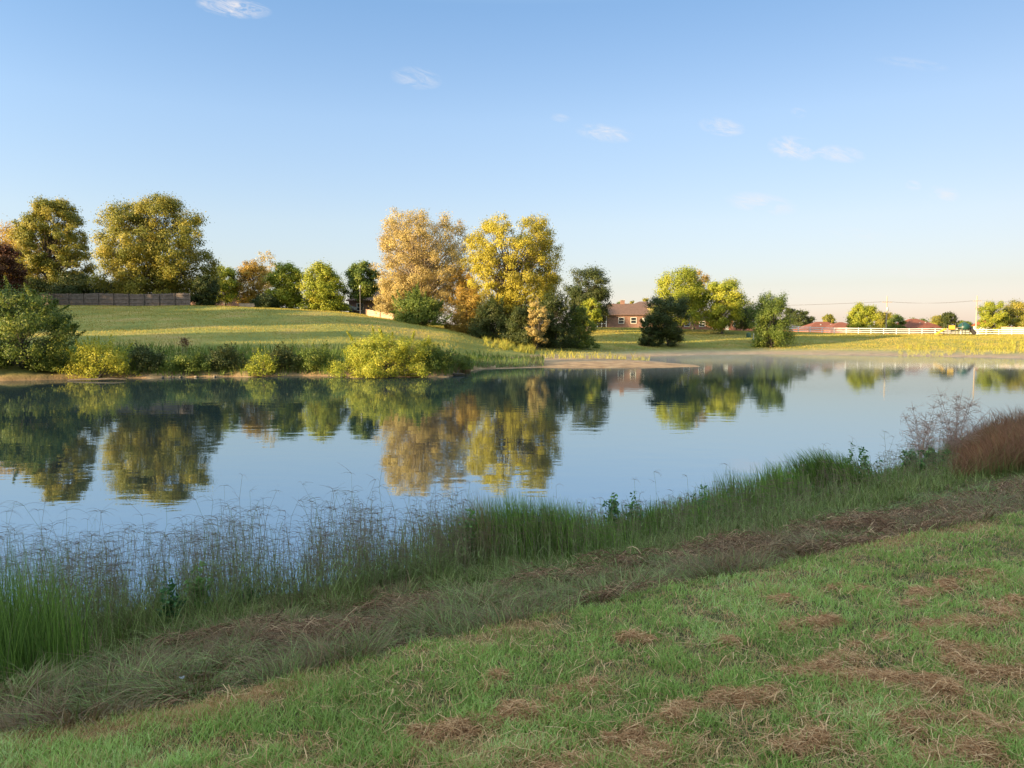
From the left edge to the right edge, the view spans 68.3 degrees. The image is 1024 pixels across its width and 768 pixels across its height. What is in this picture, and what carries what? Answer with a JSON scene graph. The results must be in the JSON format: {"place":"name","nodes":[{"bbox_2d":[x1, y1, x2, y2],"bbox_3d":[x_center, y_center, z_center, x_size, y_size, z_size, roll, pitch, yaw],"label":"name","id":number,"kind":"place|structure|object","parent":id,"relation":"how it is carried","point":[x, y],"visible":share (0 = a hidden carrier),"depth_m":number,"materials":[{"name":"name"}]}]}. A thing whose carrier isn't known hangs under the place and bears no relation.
{"place":"outdoors","nodes":[
{"label":"outdoors","id":0,"kind":"place"},
{"bbox_2d":[0,354,1023,617],"bbox_3d":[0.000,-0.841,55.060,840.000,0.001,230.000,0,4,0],"label":"pond water","id":1,"kind":"structure","parent":0,"point":[88,448],"depth_m":20.00,"materials":[{"name":"blue liquid"}]},
{"bbox_2d":[67,375,125,380],"bbox_3d":[-24.727,-0.415,44.978,3.404,0.458,0.260,0,4,-3],"label":"driftwood","id":2,"kind":"object","parent":1,"relation":"on","point":[98,378],"visible":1,"depth_m":44.93,"materials":[{"name":"brown wood"}]},
{"bbox_2d":[0,306,1023,767],"bbox_3d":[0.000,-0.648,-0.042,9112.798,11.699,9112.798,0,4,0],"label":"ground","id":3,"kind":"structure","parent":0,"point":[14,374],"depth_m":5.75,"materials":[{"name":"plant"}]},
{"bbox_2d":[0,242,28,294],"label":"tree","id":4,"kind":"object","parent":3,"relation":"on","point":[15,276],"visible":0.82,"depth_m":110.20,"materials":[{"name":"red plant"}]},
{"bbox_2d":[0,213,42,278],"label":"tree","id":5,"kind":"object","parent":3,"relation":"on","point":[2,232],"visible":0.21,"depth_m":132.33,"materials":[{"name":"orange plant"}]},
{"bbox_2d":[1,274,56,304],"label":"shrub","id":6,"kind":"object","parent":3,"relation":"on","point":[39,283],"visible":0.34,"depth_m":117.62,"materials":[{"name":"green plant"}]},
{"bbox_2d":[0,276,86,368],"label":"bush","id":7,"kind":"object","parent":3,"relation":"on","point":[58,339],"visible":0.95,"depth_m":45.95,"materials":[{"name":"green plant"}]},
{"bbox_2d":[16,350,73,371],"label":"bush","id":8,"kind":"object","parent":3,"relation":"on","point":[36,366],"visible":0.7,"depth_m":46.70,"materials":[{"name":"green plant"}]},
{"bbox_2d":[4,194,100,292],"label":"tree","id":9,"kind":"object","parent":3,"relation":"on","point":[61,253],"visible":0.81,"depth_m":120.53,"materials":[{"name":"green plant"}]},
{"bbox_2d":[0,526,125,691],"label":"cordgrass clump","id":10,"kind":"object","parent":3,"relation":"on","point":[21,645],"visible":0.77,"depth_m":5.15,"materials":[{"name":"plant"}]},
{"bbox_2d":[45,269,104,296],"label":"shrub","id":11,"kind":"object","parent":3,"relation":"on","point":[77,284],"visible":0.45,"depth_m":118.16,"materials":[{"name":"green plant"}]},
{"bbox_2d":[0,293,190,305],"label":"board fence","id":12,"kind":"object","parent":3,"relation":"on","point":[118,299],"visible":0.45,"depth_m":113.63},
{"bbox_2d":[58,334,140,378],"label":"bush","id":13,"kind":"object","parent":3,"relation":"on","point":[88,354],"visible":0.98,"depth_m":46.91,"materials":[{"name":"green plant"}]},
{"bbox_2d":[120,340,170,370],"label":"bush","id":14,"kind":"object","parent":3,"relation":"on","point":[152,358],"visible":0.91,"depth_m":48.45,"materials":[{"name":"green plant"}]},
{"bbox_2d":[84,191,224,303],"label":"tree","id":15,"kind":"object","parent":3,"relation":"on","point":[158,275],"visible":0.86,"depth_m":116.77,"materials":[{"name":"green plant"}]},
{"bbox_2d":[156,578,185,623],"bbox_3d":[-3.036,1.956,6.704,0.271,0.456,0.267,0,4,0],"label":"sapling","id":16,"kind":"object","parent":3,"relation":"on","point":[169,600],"visible":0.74,"depth_m":6.71,"materials":[{"name":"green plant"}]},
{"bbox_2d":[159,346,213,372],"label":"bush","id":17,"kind":"object","parent":3,"relation":"on","point":[180,359],"visible":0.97,"depth_m":48.95,"materials":[{"name":"green plant"}]},
{"bbox_2d":[183,561,214,614],"bbox_3d":[-2.916,1.927,7.046,0.298,0.555,0.224,-4,5,-44],"label":"sapling","id":18,"kind":"object","parent":3,"relation":"on","point":[199,577],"visible":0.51,"depth_m":7.01,"materials":[{"name":"green plant"}]},
{"bbox_2d":[190,273,221,305],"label":"tree","id":19,"kind":"object","parent":3,"relation":"on","point":[204,294],"visible":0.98,"depth_m":116.38,"materials":[{"name":"green plant"}]},
{"bbox_2d":[198,342,248,369],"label":"bush","id":20,"kind":"object","parent":3,"relation":"on","point":[220,358],"visible":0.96,"depth_m":49.80,"materials":[{"name":"green plant"}]},
{"bbox_2d":[213,262,240,305],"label":"tree","id":21,"kind":"object","parent":3,"relation":"on","point":[227,294],"visible":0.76,"depth_m":143.00,"materials":[{"name":"green plant"}]},
{"bbox_2d":[0,463,487,646],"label":"seedhead grass","id":22,"kind":"structure","parent":3,"relation":"on","point":[320,563],"depth_m":7.37,"materials":[{"name":"plant"}]},
{"bbox_2d":[229,259,269,303],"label":"tree","id":23,"kind":"object","parent":3,"relation":"on","point":[247,270],"visible":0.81,"depth_m":145.31,"materials":[{"name":"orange plant"}]},
{"bbox_2d":[242,577,258,606],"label":"sapling","id":24,"kind":"object","parent":3,"relation":"on","point":[248,594],"visible":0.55,"depth_m":7.21,"materials":[{"name":"green plant"}]},
{"bbox_2d":[240,346,286,376],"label":"bush","id":25,"kind":"object","parent":3,"relation":"on","point":[260,365],"visible":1,"depth_m":49.29,"materials":[{"name":"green plant"}]},
{"bbox_2d":[249,292,279,307],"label":"shrub","id":26,"kind":"object","parent":3,"relation":"on","point":[261,300],"visible":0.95,"depth_m":120.14,"materials":[{"name":"green plant"}]},
{"bbox_2d":[255,251,277,290],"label":"tree","id":27,"kind":"object","parent":3,"relation":"on","point":[266,258],"visible":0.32,"depth_m":153.60,"materials":[{"name":"beige plant"}]},
{"bbox_2d":[1,338,544,376],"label":"bank weeds","id":28,"kind":"object","parent":3,"relation":"on","point":[497,361],"visible":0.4,"depth_m":53.55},
{"bbox_2d":[262,341,302,368],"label":"bush","id":29,"kind":"object","parent":3,"relation":"on","point":[280,352],"visible":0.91,"depth_m":50.60,"materials":[{"name":"green plant"}]},
{"bbox_2d":[261,260,305,308],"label":"tree","id":30,"kind":"object","parent":3,"relation":"on","point":[289,275],"visible":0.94,"depth_m":125.70,"materials":[{"name":"green plant"}]},
{"bbox_2d":[290,340,336,370],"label":"bush","id":31,"kind":"object","parent":3,"relation":"on","point":[309,359],"visible":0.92,"depth_m":50.62,"materials":[{"name":"green plant"}]},
{"bbox_2d":[294,257,353,310],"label":"tree","id":32,"kind":"object","parent":3,"relation":"on","point":[322,292],"visible":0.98,"depth_m":123.21,"materials":[{"name":"green plant"}]},
{"bbox_2d":[341,259,381,313],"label":"tree","id":33,"kind":"object","parent":3,"relation":"on","point":[356,275],"visible":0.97,"depth_m":126.08,"materials":[{"name":"green plant"}]},
{"bbox_2d":[346,290,396,316],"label":"house","id":34,"kind":"structure","parent":3,"relation":"on","point":[368,302],"depth_m":133.37,"materials":[{"name":"plant"}]},
{"bbox_2d":[366,309,393,318],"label":"board fence","id":35,"kind":"object","parent":3,"relation":"on","point":[373,314],"visible":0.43,"depth_m":116.23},
{"bbox_2d":[326,324,441,378],"bbox_3d":[-8.345,-1.985,48.898,7.794,3.808,8.096,0,4,7],"label":"bush","id":36,"kind":"object","parent":3,"relation":"on","point":[383,348],"visible":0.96,"depth_m":48.49,"materials":[{"name":"green plant"}]},
{"bbox_2d":[368,267,414,317],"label":"tree","id":37,"kind":"object","parent":3,"relation":"on","point":[385,289],"visible":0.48,"depth_m":108.01,"materials":[{"name":"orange plant"}]},
{"bbox_2d":[354,341,470,373],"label":"feathery grass","id":38,"kind":"structure","parent":3,"relation":"on","point":[462,371],"depth_m":52.66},
{"bbox_2d":[368,206,471,315],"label":"tree","id":39,"kind":"object","parent":3,"relation":"on","point":[423,264],"visible":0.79,"depth_m":108.30,"materials":[{"name":"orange plant"}]},
{"bbox_2d":[389,281,452,325],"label":"bush","id":40,"kind":"object","parent":3,"relation":"on","point":[418,308],"visible":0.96,"depth_m":96.81,"materials":[{"name":"green plant"}]},
{"bbox_2d":[421,342,459,369],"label":"bush","id":41,"kind":"object","parent":3,"relation":"on","point":[444,359],"visible":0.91,"depth_m":49.73,"materials":[{"name":"green plant"}]},
{"bbox_2d":[443,285,481,333],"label":"bush","id":42,"kind":"object","parent":3,"relation":"on","point":[459,320],"visible":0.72,"depth_m":99.41,"materials":[{"name":"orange plant"}]},
{"bbox_2d":[444,264,480,318],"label":"tree","id":43,"kind":"object","parent":3,"relation":"on","point":[462,283],"visible":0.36,"depth_m":108.67,"materials":[{"name":"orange plant"}]},
{"bbox_2d":[452,348,473,370],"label":"bush","id":44,"kind":"object","parent":3,"relation":"on","point":[464,361],"visible":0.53,"depth_m":53.16,"materials":[{"name":"green plant"}]},
{"bbox_2d":[453,508,477,556],"bbox_3d":[-0.506,1.788,8.855,0.279,0.720,0.315,-2,4,-30],"label":"sapling","id":45,"kind":"object","parent":3,"relation":"on","point":[471,523],"visible":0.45,"depth_m":8.82,"materials":[{"name":"green plant"}]},
{"bbox_2d":[440,487,524,566],"bbox_3d":[-0.414,1.683,8.978,1.097,1.027,1.254,2,4,27],"label":"cordgrass clump","id":46,"kind":"object","parent":3,"relation":"on","point":[481,513],"visible":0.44,"depth_m":8.79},
{"bbox_2d":[462,294,513,339],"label":"bush","id":47,"kind":"object","parent":3,"relation":"on","point":[485,319],"visible":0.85,"depth_m":96.40,"materials":[{"name":"green plant"}]},
{"bbox_2d":[5,439,985,658],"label":"edge grass","id":48,"kind":"structure","parent":3,"relation":"on","point":[904,486],"depth_m":8.23,"materials":[{"name":"plant"}]},
{"bbox_2d":[482,333,537,353],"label":"goldenrod","id":49,"kind":"object","parent":3,"relation":"on","point":[504,344],"visible":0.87,"depth_m":85.80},
{"bbox_2d":[377,489,642,566],"bbox_3d":[-0.166,1.718,9.113,4.472,0.941,1.249,0,4,0],"label":"cordgrass clump","id":50,"kind":"object","parent":3,"relation":"on","point":[507,511],"visible":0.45,"depth_m":8.97,"materials":[{"name":"plant"}]},
{"bbox_2d":[0,454,1023,743],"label":"rough grass","id":51,"kind":"structure","parent":3,"relation":"on","point":[26,698],"depth_m":5.52,"materials":[{"name":"plant"}]},
{"bbox_2d":[1,305,1023,366],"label":"meadow grass","id":52,"kind":"structure","parent":3,"relation":"on","point":[927,335],"depth_m":99.88,"materials":[{"name":"plant"}]},
{"bbox_2d":[458,210,567,332],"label":"tree","id":53,"kind":"object","parent":3,"relation":"on","point":[511,287],"visible":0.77,"depth_m":100.51,"materials":[{"name":"yellow plant"}]},
{"bbox_2d":[497,301,545,346],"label":"bush","id":54,"kind":"object","parent":3,"relation":"on","point":[517,325],"visible":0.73,"depth_m":93.36,"materials":[{"name":"green plant"}]},
{"bbox_2d":[525,298,551,349],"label":"bush","id":55,"kind":"object","parent":3,"relation":"on","point":[536,334],"visible":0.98,"depth_m":92.38,"materials":[{"name":"beige plant"}]},
{"bbox_2d":[539,244,566,297],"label":"tree","id":56,"kind":"object","parent":3,"relation":"on","point":[557,268],"visible":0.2,"depth_m":107.10,"materials":[{"name":"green plant"}]},
{"bbox_2d":[527,289,580,347],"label":"bush","id":57,"kind":"object","parent":3,"relation":"on","point":[555,316],"visible":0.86,"depth_m":97.55,"materials":[{"name":"green plant"}]},
{"bbox_2d":[511,493,610,559],"bbox_3d":[0.450,1.753,9.251,1.582,0.852,1.143,0,4,0],"label":"cordgrass clump","id":58,"kind":"object","parent":3,"relation":"on","point":[545,505],"visible":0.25,"depth_m":9.07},
{"bbox_2d":[559,302,599,348],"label":"bush","id":59,"kind":"object","parent":3,"relation":"on","point":[581,320],"visible":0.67,"depth_m":102.65,"materials":[{"name":"green plant"}]},
{"bbox_2d":[140,477,1023,710],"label":"dead thatch","id":60,"kind":"object","parent":3,"relation":"on","point":[880,526],"visible":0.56,"depth_m":7.14,"materials":[{"name":"plant"}]},
{"bbox_2d":[562,261,614,330],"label":"tree","id":61,"kind":"object","parent":3,"relation":"on","point":[598,293],"visible":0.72,"depth_m":147.05,"materials":[{"name":"green plant"}]},
{"bbox_2d":[538,499,641,549],"bbox_3d":[0.821,1.802,9.707,1.706,0.697,1.174,0,4,0],"label":"cordgrass clump","id":62,"kind":"object","parent":3,"relation":"on","point":[600,525],"visible":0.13,"depth_m":9.59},
{"bbox_2d":[580,297,602,327],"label":"tree","id":63,"kind":"object","parent":3,"relation":"on","point":[595,315],"visible":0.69,"depth_m":140.61,"materials":[{"name":"green plant"}]},
{"bbox_2d":[542,349,649,360],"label":"goldenrod","id":64,"kind":"object","parent":3,"relation":"on","point":[590,357],"visible":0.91,"depth_m":78.62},
{"bbox_2d":[602,493,620,529],"bbox_3d":[1.320,1.755,9.932,0.210,0.676,0.313,3,5,42],"label":"sapling","id":65,"kind":"object","parent":3,"relation":"on","point":[614,501],"visible":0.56,"depth_m":9.91,"materials":[{"name":"green plant"}]},
{"bbox_2d":[206,514,1023,767],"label":"loose straw","id":66,"kind":"object","parent":3,"relation":"on","point":[826,708],"visible":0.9,"depth_m":3.50,"materials":[{"name":"plant"}]},
{"bbox_2d":[588,300,650,327],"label":"house","id":67,"kind":"structure","parent":3,"relation":"on","point":[623,314],"depth_m":167.00,"materials":[{"name":"brick"}]},
{"bbox_2d":[594,505,659,544],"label":"cordgrass clump","id":68,"kind":"object","parent":3,"relation":"on","point":[640,530],"visible":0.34,"depth_m":9.90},
{"bbox_2d":[624,491,643,524],"bbox_3d":[1.637,1.758,10.121,0.300,0.655,0.313,0,4,0],"label":"sapling","id":69,"kind":"object","parent":3,"relation":"on","point":[632,506],"visible":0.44,"depth_m":10.12,"materials":[{"name":"green plant"}]},
{"bbox_2d":[598,497,700,535],"bbox_3d":[1.928,1.836,10.503,1.332,0.526,1.252,0,4,0],"label":"cordgrass clump","id":70,"kind":"object","parent":3,"relation":"on","point":[650,515],"visible":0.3,"depth_m":10.42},
{"bbox_2d":[637,315,665,345],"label":"bush","id":71,"kind":"object","parent":3,"relation":"on","point":[646,340],"visible":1,"depth_m":119.18,"materials":[{"name":"green plant"}]},
{"bbox_2d":[294,566,1023,767],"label":"grass clippings","id":72,"kind":"object","parent":3,"relation":"on","point":[508,710],"depth_m":3.50,"materials":[{"name":"plant"}]},
{"bbox_2d":[643,293,692,345],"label":"tree","id":73,"kind":"object","parent":3,"relation":"on","point":[668,328],"visible":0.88,"depth_m":119.88,"materials":[{"name":"green plant"}]},
{"bbox_2d":[642,264,706,330],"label":"tree","id":74,"kind":"object","parent":3,"relation":"on","point":[687,275],"visible":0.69,"depth_m":148.93,"materials":[{"name":"green plant"}]},
{"bbox_2d":[638,494,721,530],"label":"cordgrass clump","id":75,"kind":"object","parent":3,"relation":"on","point":[697,510],"visible":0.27,"depth_m":10.76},
{"bbox_2d":[683,270,709,329],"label":"tree","id":76,"kind":"object","parent":3,"relation":"on","point":[705,278],"visible":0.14,"depth_m":157.37,"materials":[{"name":"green plant"}]},
{"bbox_2d":[689,484,719,517],"bbox_3d":[2.809,1.800,11.128,0.302,0.622,0.559,-3,5,-43],"label":"sapling","id":77,"kind":"object","parent":3,"relation":"on","point":[701,494],"visible":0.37,"depth_m":11.13,"materials":[{"name":"green plant"}]},
{"bbox_2d":[661,485,753,519],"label":"cordgrass clump","id":78,"kind":"object","parent":3,"relation":"on","point":[719,500],"visible":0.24,"depth_m":11.27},
{"bbox_2d":[459,418,963,573],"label":"seedhead grass","id":79,"kind":"structure","parent":3,"relation":"on","point":[681,520],"depth_m":10.09,"materials":[{"name":"plant"}]},
{"bbox_2d":[674,313,758,330],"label":"house","id":80,"kind":"structure","parent":3,"relation":"on","point":[686,326],"depth_m":177.01,"materials":[{"name":"red brick"}]},
{"bbox_2d":[696,274,752,333],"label":"tree","id":81,"kind":"object","parent":3,"relation":"on","point":[725,300],"visible":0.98,"depth_m":148.04,"materials":[{"name":"green plant"}]},
{"bbox_2d":[728,306,755,330],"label":"tree","id":82,"kind":"object","parent":3,"relation":"on","point":[741,324],"visible":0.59,"depth_m":163.15,"materials":[{"name":"green plant"}]},
{"bbox_2d":[699,468,793,509],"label":"cordgrass clump","id":83,"kind":"object","parent":3,"relation":"on","point":[728,491],"visible":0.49,"depth_m":11.87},
{"bbox_2d":[745,292,801,346],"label":"tree","id":84,"kind":"object","parent":3,"relation":"on","point":[771,327],"visible":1,"depth_m":122.57,"materials":[{"name":"green plant"}]},
{"bbox_2d":[735,461,828,500],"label":"cordgrass clump","id":85,"kind":"object","parent":3,"relation":"on","point":[763,481],"visible":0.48,"depth_m":12.51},
{"bbox_2d":[788,310,815,325],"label":"tree","id":86,"kind":"object","parent":3,"relation":"on","point":[802,318],"visible":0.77,"depth_m":213.04,"materials":[{"name":"green plant"}]},
{"bbox_2d":[793,322,832,332],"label":"house","id":87,"kind":"structure","parent":3,"relation":"on","point":[817,324],"depth_m":202.28,"materials":[{"name":"red brick"}]},
{"bbox_2d":[822,314,836,323],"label":"tree","id":88,"kind":"object","parent":3,"relation":"on","point":[830,318],"visible":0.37,"depth_m":238.28,"materials":[{"name":"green plant"}]},
{"bbox_2d":[756,446,911,492],"bbox_3d":[5.655,1.508,13.355,2.640,0.814,1.543,2,4,23],"label":"cordgrass clump","id":89,"kind":"object","parent":3,"relation":"on","point":[813,465],"visible":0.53,"depth_m":13.24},
{"bbox_2d":[823,322,859,332],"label":"house","id":90,"kind":"structure","parent":3,"relation":"on","point":[838,325],"depth_m":195.71,"materials":[{"name":"red tile"}]},
{"bbox_2d":[845,302,880,333],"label":"tree","id":91,"kind":"object","parent":3,"relation":"on","point":[865,316],"visible":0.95,"depth_m":176.03,"materials":[{"name":"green plant"}]},
{"bbox_2d":[844,443,882,474],"bbox_3d":[6.427,1.475,14.010,0.640,0.835,0.629,0,4,0],"label":"sapling","id":92,"kind":"object","parent":3,"relation":"on","point":[860,453],"visible":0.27,"depth_m":13.96,"materials":[{"name":"green plant"}]},
{"bbox_2d":[873,309,894,333],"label":"tree","id":93,"kind":"object","parent":3,"relation":"on","point":[880,323],"visible":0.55,"depth_m":193.16,"materials":[{"name":"yellow plant"}]},
{"bbox_2d":[882,314,907,333],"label":"tree","id":94,"kind":"object","parent":3,"relation":"on","point":[899,320],"visible":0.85,"depth_m":188.42,"materials":[{"name":"green plant"}]},
{"bbox_2d":[789,326,1023,334],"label":"rail fence","id":95,"kind":"object","parent":3,"relation":"on","point":[909,330],"visible":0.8,"depth_m":158.47,"materials":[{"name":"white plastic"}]},
{"bbox_2d":[884,319,942,333],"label":"house","id":96,"kind":"structure","parent":3,"relation":"on","point":[912,324],"depth_m":200.12,"materials":[{"name":"red tile"}]},
{"bbox_2d":[899,449,944,469],"bbox_3d":[8.042,1.514,14.907,0.865,0.483,0.623,3,5,38],"label":"sapling","id":97,"kind":"object","parent":3,"relation":"on","point":[905,453],"visible":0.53,"depth_m":14.91,"materials":[{"name":"green plant"}]},
{"bbox_2d":[899,402,948,459],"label":"dry weed","id":98,"kind":"object","parent":3,"relation":"on","point":[928,432],"visible":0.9,"depth_m":15.66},
{"bbox_2d":[916,446,950,462],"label":"sapling","id":99,"kind":"object","parent":3,"relation":"on","point":[933,452],"visible":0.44,"depth_m":15.37,"materials":[{"name":"green plant"}]},
{"bbox_2d":[929,314,945,333],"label":"tree","id":100,"kind":"object","parent":3,"relation":"on","point":[936,319],"visible":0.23,"depth_m":203.40,"materials":[{"name":"yellow plant"}]},
{"bbox_2d":[938,311,959,333],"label":"tree","id":101,"kind":"object","parent":3,"relation":"on","point":[948,316],"visible":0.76,"depth_m":198.60,"materials":[{"name":"green plant"}]},
{"bbox_2d":[934,322,976,334],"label":"play set","id":102,"kind":"object","parent":3,"relation":"on","point":[965,326],"visible":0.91,"depth_m":147.02,"materials":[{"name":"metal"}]},
{"bbox_2d":[896,338,1023,355],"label":"goldenrod","id":103,"kind":"object","parent":3,"relation":"on","point":[951,351],"visible":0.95,"depth_m":105.56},
{"bbox_2d":[927,387,994,453],"bbox_3d":[9.422,0.868,16.062,1.256,1.587,1.236,0,4,0],"label":"dry weed","id":104,"kind":"object","parent":3,"relation":"on","point":[955,432],"visible":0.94,"depth_m":16.01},
{"bbox_2d":[950,320,972,333],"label":"tree","id":105,"kind":"object","parent":3,"relation":"on","point":[962,321],"visible":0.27,"depth_m":262.85,"materials":[{"name":"green plant"}]},
{"bbox_2d":[937,403,1023,479],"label":"red grass","id":106,"kind":"structure","parent":3,"relation":"on","point":[999,446],"depth_m":14.36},
{"bbox_2d":[973,300,1009,332],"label":"tree","id":107,"kind":"object","parent":3,"relation":"on","point":[990,318],"visible":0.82,"depth_m":186.34,"materials":[{"name":"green plant"}]},
{"bbox_2d":[994,298,1023,328],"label":"tree","id":108,"kind":"object","parent":3,"relation":"on","point":[1016,316],"visible":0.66,"depth_m":189.61,"materials":[{"name":"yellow plant"}]},
{"bbox_2d":[0,0,1023,332],"label":"sky","id":109,"kind":"structure","parent":0,"point":[828,153],"materials":[{"name":"blue"}]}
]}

